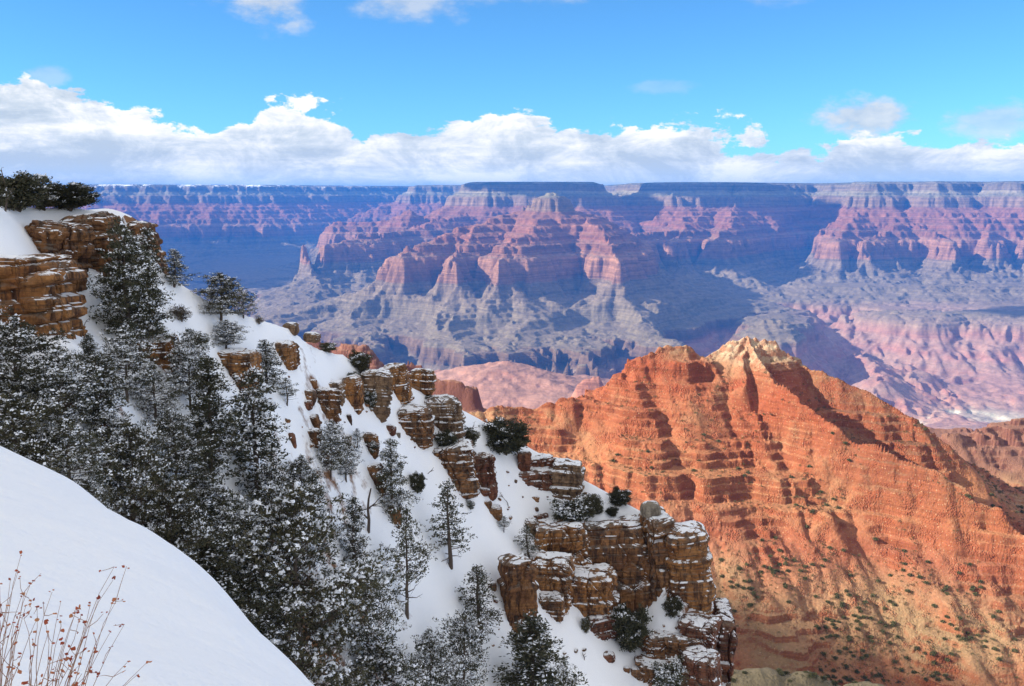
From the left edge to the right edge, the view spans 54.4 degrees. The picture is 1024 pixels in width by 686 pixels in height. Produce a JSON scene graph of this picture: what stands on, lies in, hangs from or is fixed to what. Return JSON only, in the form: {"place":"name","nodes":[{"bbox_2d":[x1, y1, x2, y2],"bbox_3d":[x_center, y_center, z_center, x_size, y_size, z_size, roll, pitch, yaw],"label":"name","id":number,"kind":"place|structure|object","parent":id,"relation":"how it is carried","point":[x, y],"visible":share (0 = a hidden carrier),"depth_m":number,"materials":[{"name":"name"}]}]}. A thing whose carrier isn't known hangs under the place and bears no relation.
{"place":"outdoors","nodes":[
{"label":"outdoors","id":0,"kind":"place"},
{"bbox_2d":[0,446,313,685],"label":"snow bank","id":1,"kind":"structure","parent":0,"point":[181,617],"depth_m":6.05,"materials":[{"name":"snow"}]},
{"bbox_2d":[0,550,40,685],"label":"dry plant","id":2,"kind":"object","parent":1,"relation":"on","point":[13,643],"visible":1,"depth_m":2.96,"materials":[{"name":"red plant"}]},
{"bbox_2d":[4,565,151,685],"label":"dry plant","id":3,"kind":"object","parent":1,"relation":"on","point":[66,654],"visible":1,"depth_m":3.03,"materials":[{"name":"red plant"}]},
{"bbox_2d":[0,206,721,685],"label":"snow slope","id":4,"kind":"structure","parent":0,"point":[488,546],"depth_m":81.71,"materials":[{"name":"snow"}]},
{"bbox_2d":[0,379,45,453],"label":"pine tree","id":5,"kind":"object","parent":4,"relation":"on","point":[2,386],"visible":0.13,"depth_m":44.38,"materials":[{"name":"green plant"}]},
{"bbox_2d":[0,170,52,211],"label":"juniper tree","id":6,"kind":"object","parent":4,"relation":"on","point":[28,189],"visible":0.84,"depth_m":57.87,"materials":[{"name":"green plant"}]},
{"bbox_2d":[0,313,81,418],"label":"pine tree","id":7,"kind":"object","parent":4,"relation":"on","point":[22,335],"visible":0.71,"depth_m":45.26,"materials":[{"name":"green plant"}]},
{"bbox_2d":[0,253,88,339],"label":"rock cliff","id":8,"kind":"structure","parent":4,"relation":"on","point":[36,289],"depth_m":50.70,"materials":[{"name":"orange stone"}]},
{"bbox_2d":[34,192,59,210],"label":"juniper tree","id":9,"kind":"object","parent":4,"relation":"on","point":[47,202],"visible":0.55,"depth_m":60.59,"materials":[{"name":"green plant"}]},
{"bbox_2d":[0,385,94,470],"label":"pine tree","id":10,"kind":"object","parent":4,"relation":"on","point":[25,432],"visible":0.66,"depth_m":41.81,"materials":[{"name":"green plant"}]},
{"bbox_2d":[3,344,104,424],"bbox_3d":[-20.813,2.185,45.673,4.484,4.399,4.480,1,9,9],"label":"pine tree","id":11,"kind":"object","parent":4,"relation":"on","point":[53,370],"visible":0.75,"depth_m":45.22,"materials":[{"name":"green plant"}]},
{"bbox_2d":[24,220,95,292],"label":"rock cliff","id":12,"kind":"structure","parent":4,"relation":"on","point":[74,240],"depth_m":57.41,"materials":[{"name":"brown stone"}]},
{"bbox_2d":[13,417,129,496],"bbox_3d":[-18.895,5.285,42.565,4.490,4.354,4.902,1,9,6],"label":"pine tree","id":13,"kind":"object","parent":4,"relation":"on","point":[83,446],"visible":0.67,"depth_m":42.46,"materials":[{"name":"green plant"}]},
{"bbox_2d":[43,180,102,210],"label":"juniper tree","id":14,"kind":"object","parent":4,"relation":"on","point":[73,195],"visible":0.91,"depth_m":61.56,"materials":[{"name":"green plant"}]},
{"bbox_2d":[58,211,122,284],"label":"rock cliff","id":15,"kind":"structure","parent":4,"relation":"on","point":[98,221],"depth_m":60.54,"materials":[{"name":"brown stone"}]},
{"bbox_2d":[77,333,104,372],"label":"pine tree","id":16,"kind":"object","parent":4,"relation":"on","point":[85,346],"visible":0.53,"depth_m":49.57,"materials":[{"name":"green plant"}]},
{"bbox_2d":[78,475,114,508],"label":"pine tree","id":17,"kind":"object","parent":4,"relation":"on","point":[96,490],"visible":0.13,"depth_m":42.14,"materials":[{"name":"green plant"}]},
{"bbox_2d":[61,351,132,424],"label":"pine tree","id":18,"kind":"object","parent":4,"relation":"on","point":[107,396],"visible":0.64,"depth_m":47.66,"materials":[{"name":"green plant"}]},
{"bbox_2d":[73,409,162,471],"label":"pine tree","id":19,"kind":"object","parent":4,"relation":"on","point":[114,422],"visible":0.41,"depth_m":46.85,"materials":[{"name":"green plant"}]},
{"bbox_2d":[94,325,165,402],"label":"pine tree","id":20,"kind":"object","parent":4,"relation":"on","point":[135,362],"visible":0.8,"depth_m":52.82,"materials":[{"name":"green plant"}]},
{"bbox_2d":[85,215,185,344],"bbox_3d":[-22.394,-3.687,58.769,5.512,7.698,5.320,-8,11,-42],"label":"fir tree","id":21,"kind":"object","parent":4,"relation":"on","point":[118,268],"visible":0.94,"depth_m":57.91,"materials":[{"name":"green plant"}]},
{"bbox_2d":[83,417,196,534],"bbox_3d":[-17.574,6.655,46.579,4.837,6.446,5.047,5,10,32],"label":"pine tree","id":22,"kind":"object","parent":4,"relation":"on","point":[140,483],"visible":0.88,"depth_m":46.21,"materials":[{"name":"green plant"}]},
{"bbox_2d":[126,220,167,274],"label":"rock cliff","id":23,"kind":"structure","parent":4,"relation":"on","point":[135,226],"depth_m":67.35,"materials":[{"name":"brown stone"}]},
{"bbox_2d":[127,226,181,338],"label":"fir tree","id":24,"kind":"object","parent":4,"relation":"on","point":[147,244],"visible":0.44,"depth_m":60.17,"materials":[{"name":"green plant"}]},
{"bbox_2d":[128,363,189,426],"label":"pine tree","id":25,"kind":"object","parent":4,"relation":"on","point":[153,404],"visible":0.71,"depth_m":55.14,"materials":[{"name":"green plant"}]},
{"bbox_2d":[137,333,181,377],"bbox_3d":[-21.435,0.809,60.371,2.536,2.522,2.653,-3,12,-8],"label":"rock outcrop","id":26,"kind":"object","parent":4,"relation":"on","point":[162,351],"visible":0.35,"depth_m":59.43,"materials":[{"name":"orange stone"}]},
{"bbox_2d":[160,248,195,287],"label":"fir tree","id":27,"kind":"object","parent":4,"relation":"on","point":[172,269],"visible":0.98,"depth_m":65.80,"materials":[{"name":"green plant"}]},
{"bbox_2d":[142,408,218,493],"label":"pine tree","id":28,"kind":"object","parent":4,"relation":"on","point":[186,457],"visible":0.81,"depth_m":52.89,"materials":[{"name":"green plant"}]},
{"bbox_2d":[168,303,192,321],"bbox_3d":[-21.456,-1.955,64.312,1.784,1.314,1.848,-2,9,-14],"label":"shrub","id":29,"kind":"object","parent":4,"relation":"on","point":[182,311],"visible":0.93,"depth_m":64.10,"materials":[{"name":"green plant"}]},
{"bbox_2d":[137,479,229,575],"bbox_3d":[-16.336,9.542,48.197,5.173,6.302,5.397,-1,9,-9],"label":"pine tree","id":30,"kind":"object","parent":4,"relation":"on","point":[178,534],"visible":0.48,"depth_m":47.73,"materials":[{"name":"green plant"}]},
{"bbox_2d":[162,327,216,403],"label":"pine tree","id":31,"kind":"object","parent":4,"relation":"on","point":[186,361],"visible":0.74,"depth_m":59.02,"materials":[{"name":"green plant"}]},
{"bbox_2d":[178,469,233,532],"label":"pine tree","id":32,"kind":"object","parent":4,"relation":"on","point":[201,481],"visible":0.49,"depth_m":53.10,"materials":[{"name":"green plant"}]},
{"bbox_2d":[182,355,253,486],"bbox_3d":[-17.832,4.320,57.892,4.456,7.563,4.546,6,10,34],"label":"pine tree","id":33,"kind":"object","parent":4,"relation":"on","point":[208,409],"visible":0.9,"depth_m":57.40,"materials":[{"name":"green plant"}]},
{"bbox_2d":[190,272,258,320],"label":"pine tree","id":34,"kind":"object","parent":4,"relation":"on","point":[224,290],"visible":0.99,"depth_m":68.74,"materials":[{"name":"green plant"}]},
{"bbox_2d":[209,319,250,348],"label":"pine tree","id":35,"kind":"object","parent":4,"relation":"on","point":[224,325],"visible":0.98,"depth_m":67.61,"materials":[{"name":"green plant"}]},
{"bbox_2d":[190,526,275,622],"bbox_3d":[-15.121,12.139,50.929,4.930,5.632,5.030,-6,10,-34],"label":"pine tree","id":36,"kind":"object","parent":4,"relation":"on","point":[206,551],"visible":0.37,"depth_m":50.37,"materials":[{"name":"green plant"}]},
{"bbox_2d":[197,486,277,576],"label":"pine tree","id":37,"kind":"object","parent":4,"relation":"on","point":[234,527],"visible":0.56,"depth_m":53.57,"materials":[{"name":"green plant"}]},
{"bbox_2d":[217,348,262,396],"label":"rock outcrop","id":38,"kind":"object","parent":4,"relation":"on","point":[237,361],"visible":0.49,"depth_m":66.53,"materials":[{"name":"orange stone"}]},
{"bbox_2d":[231,295,260,318],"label":"pine tree","id":39,"kind":"object","parent":4,"relation":"on","point":[241,301],"visible":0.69,"depth_m":72.35,"materials":[{"name":"green plant"}]},
{"bbox_2d":[218,364,299,503],"bbox_3d":[-15.907,5.793,61.852,6.542,9.021,5.850,8,11,41],"label":"fir tree","id":40,"kind":"object","parent":4,"relation":"on","point":[258,405],"visible":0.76,"depth_m":61.31,"materials":[{"name":"green plant"}]},
{"bbox_2d":[222,560,304,653],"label":"pine tree","id":41,"kind":"object","parent":4,"relation":"on","point":[256,594],"visible":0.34,"depth_m":52.45,"materials":[{"name":"green plant"}]},
{"bbox_2d":[231,462,309,546],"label":"pine tree","id":42,"kind":"object","parent":4,"relation":"on","point":[270,482],"visible":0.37,"depth_m":60.46,"materials":[{"name":"green plant"}]},
{"bbox_2d":[255,339,288,389],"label":"fir tree","id":43,"kind":"object","parent":4,"relation":"on","point":[267,358],"visible":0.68,"depth_m":69.93,"materials":[{"name":"green plant"}]},
{"bbox_2d":[275,340,299,370],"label":"rock outcrop","id":44,"kind":"object","parent":4,"relation":"on","point":[289,352],"visible":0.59,"depth_m":75.24,"materials":[{"name":"orange stone"}]},
{"bbox_2d":[280,455,328,495],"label":"pine tree","id":45,"kind":"object","parent":4,"relation":"on","point":[301,462],"visible":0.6,"depth_m":67.93,"materials":[{"name":"green plant"}]},
{"bbox_2d":[224,478,409,685],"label":"pine tree","id":46,"kind":"object","parent":4,"relation":"on","point":[296,529],"visible":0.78,"depth_m":55.09,"materials":[{"name":"green plant"}]},
{"bbox_2d":[297,472,344,569],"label":"pine tree","id":47,"kind":"object","parent":4,"relation":"on","point":[312,478],"visible":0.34,"depth_m":65.98,"materials":[{"name":"green plant"}]},
{"bbox_2d":[316,386,341,423],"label":"rock outcrop","id":48,"kind":"object","parent":4,"relation":"on","point":[329,401],"visible":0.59,"depth_m":78.42,"materials":[{"name":"brown stone"}]},
{"bbox_2d":[311,420,351,479],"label":"pine tree","id":49,"kind":"object","parent":4,"relation":"on","point":[327,446],"visible":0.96,"depth_m":74.15,"materials":[{"name":"green plant"}]},
{"bbox_2d":[303,569,364,655],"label":"pine tree","id":50,"kind":"object","parent":4,"relation":"on","point":[346,639],"visible":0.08,"depth_m":63.65,"materials":[{"name":"green plant"}]},
{"bbox_2d":[328,380,345,405],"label":"rock outcrop","id":51,"kind":"object","parent":4,"relation":"on","point":[339,384],"visible":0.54,"depth_m":81.89,"materials":[{"name":"beige stone"}]},
{"bbox_2d":[336,435,363,481],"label":"pine tree","id":52,"kind":"object","parent":4,"relation":"on","point":[349,464],"visible":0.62,"depth_m":76.72,"materials":[{"name":"green plant"}]},
{"bbox_2d":[342,374,364,414],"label":"rock outcrop","id":53,"kind":"object","parent":4,"relation":"on","point":[354,388],"visible":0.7,"depth_m":83.86,"materials":[{"name":"orange stone"}]},
{"bbox_2d":[337,496,375,566],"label":"fir tree","id":54,"kind":"object","parent":4,"relation":"on","point":[354,547],"visible":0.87,"depth_m":71.53,"materials":[{"name":"green plant"}]},
{"bbox_2d":[347,349,373,372],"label":"juniper tree","id":55,"kind":"object","parent":4,"relation":"on","point":[360,361],"visible":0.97,"depth_m":88.06,"materials":[{"name":"green plant"}]},
{"bbox_2d":[363,432,379,458],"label":"boulder","id":56,"kind":"object","parent":4,"relation":"on","point":[370,436],"visible":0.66,"depth_m":83.21,"materials":[{"name":"brown stone"}]},
{"bbox_2d":[338,561,411,681],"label":"pine tree","id":57,"kind":"object","parent":4,"relation":"on","point":[368,630],"visible":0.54,"depth_m":67.34,"materials":[{"name":"green plant"}]},
{"bbox_2d":[360,369,392,422],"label":"rock outcrop","id":58,"kind":"object","parent":4,"relation":"on","point":[379,381],"visible":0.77,"depth_m":86.99,"materials":[{"name":"beige stone"}]},
{"bbox_2d":[367,462,386,495],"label":"boulder","id":59,"kind":"object","parent":4,"relation":"on","point":[370,468],"visible":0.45,"depth_m":81.53,"materials":[{"name":"brown stone"}]},
{"bbox_2d":[346,636,434,685],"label":"pine tree","id":60,"kind":"object","parent":4,"relation":"on","point":[384,652],"visible":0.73,"depth_m":65.66,"materials":[{"name":"green plant"}]},
{"bbox_2d":[379,363,414,403],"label":"rock outcrop","id":61,"kind":"object","parent":4,"relation":"on","point":[401,386],"visible":0.6,"depth_m":92.32,"materials":[{"name":"orange stone"}]},
{"bbox_2d":[372,437,422,521],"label":"fir tree","id":62,"kind":"object","parent":4,"relation":"on","point":[388,474],"visible":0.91,"depth_m":81.15,"materials":[{"name":"green plant"}]},
{"bbox_2d":[374,504,436,619],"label":"pine tree","id":63,"kind":"object","parent":4,"relation":"on","point":[405,538],"visible":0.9,"depth_m":76.50,"materials":[{"name":"green plant"}]},
{"bbox_2d":[397,404,435,449],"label":"rock outcrop","id":64,"kind":"object","parent":4,"relation":"on","point":[416,422],"visible":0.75,"depth_m":91.25,"materials":[{"name":"brown stone"}]},
{"bbox_2d":[409,471,427,493],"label":"juniper tree","id":65,"kind":"object","parent":4,"relation":"on","point":[417,485],"visible":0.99,"depth_m":87.17,"materials":[{"name":"green plant"}]},
{"bbox_2d":[409,368,436,394],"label":"rock outcrop","id":66,"kind":"object","parent":4,"relation":"on","point":[423,380],"visible":0.84,"depth_m":96.87,"materials":[{"name":"orange stone"}]},
{"bbox_2d":[401,625,471,685],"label":"pine tree","id":67,"kind":"object","parent":4,"relation":"on","point":[428,657],"visible":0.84,"depth_m":72.87,"materials":[{"name":"green plant"}]},
{"bbox_2d":[424,395,466,438],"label":"rock outcrop","id":68,"kind":"object","parent":4,"relation":"on","point":[447,412],"visible":0.48,"depth_m":95.63,"materials":[{"name":"beige stone"}]},
{"bbox_2d":[434,429,458,446],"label":"juniper tree","id":69,"kind":"object","parent":4,"relation":"on","point":[447,438],"visible":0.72,"depth_m":93.99,"materials":[{"name":"green plant"}]},
{"bbox_2d":[426,478,477,569],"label":"pine tree","id":70,"kind":"object","parent":4,"relation":"on","point":[449,541],"visible":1,"depth_m":85.60,"materials":[{"name":"green plant"}]},
{"bbox_2d":[432,438,479,499],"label":"rock outcrop","id":71,"kind":"object","parent":4,"relation":"on","point":[457,459],"visible":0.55,"depth_m":93.36,"materials":[{"name":"brown stone"}]},
{"bbox_2d":[432,604,499,685],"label":"pine tree","id":72,"kind":"object","parent":4,"relation":"on","point":[466,617],"visible":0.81,"depth_m":77.16,"materials":[{"name":"green plant"}]},
{"bbox_2d":[454,564,504,637],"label":"pine tree","id":73,"kind":"object","parent":4,"relation":"on","point":[479,594],"visible":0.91,"depth_m":84.63,"materials":[{"name":"green plant"}]},
{"bbox_2d":[474,452,497,500],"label":"rock outcrop","id":74,"kind":"object","parent":4,"relation":"on","point":[485,467],"visible":0.55,"depth_m":97.02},
{"bbox_2d":[478,415,534,455],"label":"juniper tree","id":75,"kind":"object","parent":4,"relation":"on","point":[505,439],"visible":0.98,"depth_m":102.19,"materials":[{"name":"green plant"}]},
{"bbox_2d":[497,552,538,640],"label":"rock outcrop","id":76,"kind":"object","parent":4,"relation":"on","point":[517,582],"visible":0.66,"depth_m":88.99,"materials":[{"name":"brown stone"}]},
{"bbox_2d":[517,451,531,470],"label":"rock outcrop","id":77,"kind":"object","parent":4,"relation":"on","point":[524,460],"visible":0.76,"depth_m":103.87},
{"bbox_2d":[513,524,539,557],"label":"pine tree","id":78,"kind":"object","parent":4,"relation":"on","point":[527,530],"visible":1,"depth_m":96.22,"materials":[{"name":"green plant"}]},
{"bbox_2d":[518,466,551,490],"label":"rock outcrop","id":79,"kind":"object","parent":4,"relation":"on","point":[539,478],"visible":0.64,"depth_m":103.93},
{"bbox_2d":[490,608,587,685],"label":"pine tree","id":80,"kind":"object","parent":4,"relation":"on","point":[533,656],"visible":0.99,"depth_m":82.64,"materials":[{"name":"green plant"}]},
{"bbox_2d":[531,453,554,467],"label":"rock outcrop","id":81,"kind":"object","parent":4,"relation":"on","point":[541,460],"visible":0.41,"depth_m":105.37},
{"bbox_2d":[538,590,565,622],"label":"rock outcrop","id":82,"kind":"object","parent":4,"relation":"on","point":[552,603],"visible":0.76,"depth_m":93.21,"materials":[{"name":"brown stone"}]},
{"bbox_2d":[531,550,575,614],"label":"rock outcrop","id":83,"kind":"object","parent":4,"relation":"on","point":[555,569],"visible":0.6,"depth_m":94.45,"materials":[{"name":"orange stone"}]},
{"bbox_2d":[534,514,592,565],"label":"rock cliff","id":84,"kind":"structure","parent":4,"relation":"on","point":[561,535],"depth_m":98.94,"materials":[{"name":"orange stone"}]},
{"bbox_2d":[548,457,585,499],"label":"rock cliff","id":85,"kind":"structure","parent":4,"relation":"on","point":[567,477],"depth_m":104.12,"materials":[{"name":"beige stone"}]},
{"bbox_2d":[547,492,593,522],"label":"juniper tree","id":86,"kind":"object","parent":4,"relation":"on","point":[572,510],"visible":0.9,"depth_m":101.10,"materials":[{"name":"green plant"}]},
{"bbox_2d":[582,493,606,517],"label":"juniper tree","id":87,"kind":"object","parent":4,"relation":"on","point":[597,502],"visible":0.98,"depth_m":101.77,"materials":[{"name":"green plant"}]},
{"bbox_2d":[571,563,619,616],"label":"rock outcrop","id":88,"kind":"object","parent":4,"relation":"on","point":[595,592],"visible":0.5,"depth_m":96.54,"materials":[{"name":"orange stone"}]},
{"bbox_2d":[587,606,618,640],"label":"rock outcrop","id":89,"kind":"object","parent":4,"relation":"on","point":[601,627],"visible":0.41,"depth_m":96.36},
{"bbox_2d":[583,513,650,612],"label":"rock cliff","id":90,"kind":"structure","parent":4,"relation":"on","point":[618,545],"depth_m":99.89,"materials":[{"name":"brown stone"}]},
{"bbox_2d":[606,487,632,506],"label":"juniper tree","id":91,"kind":"object","parent":4,"relation":"on","point":[619,497],"visible":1,"depth_m":103.48,"materials":[{"name":"green plant"}]},
{"bbox_2d":[609,602,652,652],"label":"juniper tree","id":92,"kind":"object","parent":4,"relation":"on","point":[629,627],"visible":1,"depth_m":96.09,"materials":[{"name":"green plant"}]},
{"bbox_2d":[639,513,649,533],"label":"rock outcrop","id":93,"kind":"object","parent":4,"relation":"on","point":[643,520],"visible":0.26,"depth_m":100.25,"materials":[{"name":"orange stone"}]},
{"bbox_2d":[640,500,660,518],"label":"boulder","id":94,"kind":"object","parent":93,"relation":"on","point":[648,509],"visible":0.96,"depth_m":100.19,"materials":[{"name":"grey stone"}]},
{"bbox_2d":[638,506,677,601],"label":"rock cliff","id":95,"kind":"structure","parent":4,"relation":"on","point":[658,528],"depth_m":98.94,"materials":[{"name":"brown stone"}]},
{"bbox_2d":[634,655,689,685],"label":"rock outcrop","id":96,"kind":"object","parent":4,"relation":"on","point":[646,672],"visible":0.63,"depth_m":94.51,"materials":[{"name":"brown stone"}]},
{"bbox_2d":[638,629,700,658],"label":"rock outcrop","id":97,"kind":"object","parent":4,"relation":"on","point":[661,644],"visible":0.55,"depth_m":96.13,"materials":[{"name":"brown stone"}]},
{"bbox_2d":[649,655,689,685],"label":"juniper tree","id":98,"kind":"object","parent":4,"relation":"on","point":[668,674],"visible":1,"depth_m":93.39,"materials":[{"name":"green plant"}]},
{"bbox_2d":[661,596,687,617],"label":"juniper tree","id":99,"kind":"object","parent":4,"relation":"on","point":[672,606],"visible":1,"depth_m":97.54,"materials":[{"name":"green plant"}]},
{"bbox_2d":[663,520,716,614],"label":"rock cliff","id":100,"kind":"structure","parent":4,"relation":"on","point":[688,560],"depth_m":98.05,"materials":[{"name":"orange stone"}]},
{"bbox_2d":[677,613,721,650],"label":"rock outcrop","id":101,"kind":"object","parent":4,"relation":"on","point":[704,629],"visible":0.56,"depth_m":96.73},
{"bbox_2d":[681,644,721,685],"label":"rock outcrop","id":102,"kind":"object","parent":4,"relation":"on","point":[701,663],"visible":0.86,"depth_m":94.04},
{"bbox_2d":[712,598,737,685],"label":"rock cliff","id":103,"kind":"structure","parent":4,"relation":"on","point":[727,644],"depth_m":99.30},
{"bbox_2d":[0,0,1023,185],"label":"sky","id":104,"kind":"structure","parent":0,"point":[160,92],"materials":[{"name":"blue"}]},
{"bbox_2d":[31,181,1023,430],"bbox_3d":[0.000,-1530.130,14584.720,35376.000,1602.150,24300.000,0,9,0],"label":"canyon","id":105,"kind":"structure","parent":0,"point":[907,298],"depth_m":9076.59,"materials":[{"name":"stone"}]},
{"bbox_2d":[306,336,1023,685],"bbox_3d":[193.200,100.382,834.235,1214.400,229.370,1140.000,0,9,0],"label":"red hill","id":106,"kind":"structure","parent":0,"point":[890,486],"depth_m":643.74,"materials":[{"name":"stone"}]},
{"bbox_2d":[499,346,1023,683],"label":"hillside scrub","id":107,"kind":"object","parent":106,"relation":"on","point":[994,485],"visible":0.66,"depth_m":609.83,"materials":[{"name":"plant"}]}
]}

